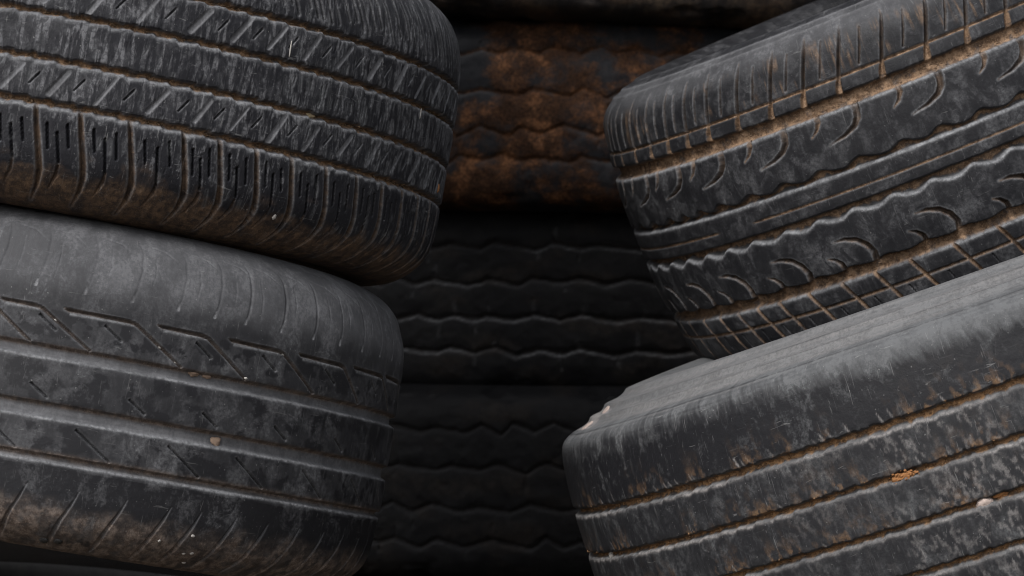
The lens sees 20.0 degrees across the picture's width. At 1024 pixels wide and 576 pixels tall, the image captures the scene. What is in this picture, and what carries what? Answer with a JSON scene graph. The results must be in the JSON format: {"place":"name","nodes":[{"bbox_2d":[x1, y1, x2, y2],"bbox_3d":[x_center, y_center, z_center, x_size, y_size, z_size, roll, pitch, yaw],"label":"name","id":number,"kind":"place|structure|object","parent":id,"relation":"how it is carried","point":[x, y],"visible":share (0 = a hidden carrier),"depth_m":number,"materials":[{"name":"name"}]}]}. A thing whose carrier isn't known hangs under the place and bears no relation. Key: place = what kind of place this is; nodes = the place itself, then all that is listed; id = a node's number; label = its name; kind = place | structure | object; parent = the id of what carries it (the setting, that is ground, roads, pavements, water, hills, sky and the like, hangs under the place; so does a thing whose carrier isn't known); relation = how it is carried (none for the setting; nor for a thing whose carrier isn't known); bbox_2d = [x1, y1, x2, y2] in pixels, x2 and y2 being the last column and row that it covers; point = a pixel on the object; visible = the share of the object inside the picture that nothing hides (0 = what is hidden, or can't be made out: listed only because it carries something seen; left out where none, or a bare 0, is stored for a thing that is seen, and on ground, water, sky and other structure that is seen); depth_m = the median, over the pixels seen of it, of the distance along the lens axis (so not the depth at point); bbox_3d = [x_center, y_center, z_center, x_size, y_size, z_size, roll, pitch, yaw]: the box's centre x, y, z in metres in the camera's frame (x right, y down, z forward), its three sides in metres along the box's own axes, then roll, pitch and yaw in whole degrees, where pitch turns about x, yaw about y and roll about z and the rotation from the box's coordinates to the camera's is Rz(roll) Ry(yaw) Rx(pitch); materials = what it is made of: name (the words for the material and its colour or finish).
{"place":"outdoors","nodes":[
{"label":"outdoors","id":0,"kind":"place"},
{"label":"ground","id":1,"kind":"structure","parent":0,"visible":0},
{"bbox_2d":[0,541,214,575],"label":"plain tyre","id":2,"kind":"object","parent":1,"relation":"on","point":[19,560],"visible":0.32,"depth_m":2.81,"materials":[{"name":"rubber"}]},
{"bbox_2d":[0,204,403,575],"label":"car tyre","id":3,"kind":"object","parent":2,"relation":"on","point":[114,418],"visible":1,"depth_m":2.14,"materials":[{"name":"rubber"}]},
{"bbox_2d":[39,538,47,542],"bbox_3d":[-0.342,0.184,2.120,0.007,0.003,0.007,10,-36,-8],"label":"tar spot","id":4,"kind":"object","parent":3,"relation":"on","point":[43,540],"visible":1,"depth_m":2.12,"materials":[{"name":"black"}]},
{"bbox_2d":[53,539,62,543],"bbox_3d":[-0.332,0.185,2.120,0.007,0.003,0.007,11,-37,-11],"label":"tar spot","id":5,"kind":"object","parent":3,"relation":"on","point":[57,541],"visible":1,"depth_m":2.12,"materials":[{"name":"black"}]},
{"bbox_2d":[188,372,198,376],"bbox_3d":[-0.234,0.063,2.140,0.009,0.006,0.004,12,-6,-27],"label":"dirt clump","id":6,"kind":"object","parent":3,"relation":"in","point":[192,374],"visible":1,"depth_m":2.14,"materials":[{"name":"brown soil"}]},
{"bbox_2d":[202,375,210,378],"bbox_3d":[-0.225,0.066,2.145,0.008,0.004,0.003,12,-8,-29],"label":"dirt clump","id":7,"kind":"object","parent":3,"relation":"on","point":[206,376],"visible":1,"depth_m":2.14,"materials":[{"name":"brown soil"}]},
{"bbox_2d":[210,437,220,445],"bbox_3d":[-0.220,0.114,2.149,0.009,0.008,0.004,13,-6,-34],"label":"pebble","id":8,"kind":"object","parent":3,"relation":"in","point":[215,441],"visible":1,"depth_m":2.15,"materials":[{"name":"beige stone"}]},
{"bbox_2d":[0,0,460,286],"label":"car tyre","id":9,"kind":"object","parent":3,"relation":"on","point":[131,169],"visible":0.98,"depth_m":2.16,"materials":[{"name":"rubber"}]},
{"bbox_2d":[1,0,447,201],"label":"dirt grains","id":10,"kind":"object","parent":9,"relation":"on","point":[256,101],"visible":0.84,"depth_m":2.17},
{"bbox_2d":[306,112,314,117],"bbox_3d":[-0.152,-0.130,2.193,0.009,0.005,0.003,13,-5,-44],"label":"dirt clump","id":11,"kind":"object","parent":9,"relation":"on","point":[309,115],"visible":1,"depth_m":2.19,"materials":[{"name":"soil"}]},
{"bbox_3d":[0.065,0.418,3.350,0.620,0.216,0.620,0,0,0],"label":"plain tyre","id":12,"kind":"object","parent":1,"relation":"on","visible":0},
{"bbox_2d":[355,383,628,575],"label":"truck tyre","id":13,"kind":"object","parent":12,"relation":"on","point":[473,477],"visible":0.25,"depth_m":3.04,"materials":[{"name":"rubber"}]},
{"bbox_2d":[363,211,699,385],"bbox_3d":[0.075,0.016,3.515,0.823,0.209,0.824,1,0,0],"label":"truck tyre","id":14,"kind":"object","parent":13,"relation":"on","point":[529,298],"visible":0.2,"depth_m":3.11,"materials":[{"name":"rubber"}]},
{"bbox_2d":[438,19,744,212],"bbox_3d":[0.065,-0.188,3.460,0.823,0.209,0.823,1,0,0],"label":"truck tyre","id":15,"kind":"object","parent":14,"relation":"on","point":[535,98],"visible":0.23,"depth_m":3.06,"materials":[{"name":"rubber"}]},
{"bbox_2d":[429,0,816,29],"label":"truck tyre","id":16,"kind":"object","parent":15,"relation":"on","point":[743,14],"visible":0.4,"depth_m":3.04,"materials":[{"name":"rubber"}]},
{"bbox_3d":[0.440,0.385,2.500,0.620,0.216,0.620,-11,0,0],"label":"plain tyre","id":17,"kind":"object","parent":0,"visible":0},
{"bbox_2d":[562,255,1023,575],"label":"truck tyre","id":18,"kind":"object","parent":17,"relation":"on","point":[927,351],"visible":0.98,"depth_m":2.15,"materials":[{"name":"rubber"}]},
{"bbox_2d":[581,421,592,429],"bbox_3d":[0.063,0.115,2.428,0.011,0.009,0.026,0,0,1],"label":"pale chip","id":19,"kind":"object","parent":18,"relation":"on","point":[588,424],"visible":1,"depth_m":2.42,"materials":[{"name":"stone"}]},
{"bbox_2d":[581,379,1023,575],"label":"dirt grains","id":20,"kind":"object","parent":18,"relation":"on","point":[843,493],"visible":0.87,"depth_m":2.16},
{"bbox_2d":[604,0,1023,359],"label":"car tyre","id":21,"kind":"object","parent":18,"relation":"on","point":[802,61],"visible":0.89,"depth_m":2.41,"materials":[{"name":"rubber"}]},
{"bbox_2d":[618,24,1023,316],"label":"dirt grains","id":22,"kind":"object","parent":21,"relation":"on","point":[631,175],"visible":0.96,"depth_m":2.42},
{"bbox_2d":[889,469,919,483],"bbox_3d":[0.285,0.138,2.126,0.027,0.011,0.006,-20,-4,20],"label":"dirt clump","id":23,"kind":"object","parent":18,"relation":"in","point":[900,476],"visible":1,"depth_m":2.12,"materials":[{"name":"orange soil"}]},
{"bbox_2d":[976,498,992,506],"bbox_3d":[0.344,0.157,2.113,0.012,0.010,0.008,0,0,35],"label":"pebble","id":24,"kind":"object","parent":18,"relation":"in","point":[983,502],"visible":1,"depth_m":2.11,"materials":[{"name":"stone"}]},
{"bbox_2d":[993,492,1008,497],"bbox_3d":[0.356,0.150,2.112,0.013,0.005,0.005,-19,0,9],"label":"dirt clump","id":25,"kind":"object","parent":18,"relation":"on","point":[999,495],"visible":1,"depth_m":2.11,"materials":[{"name":"brown soil"}]}
]}

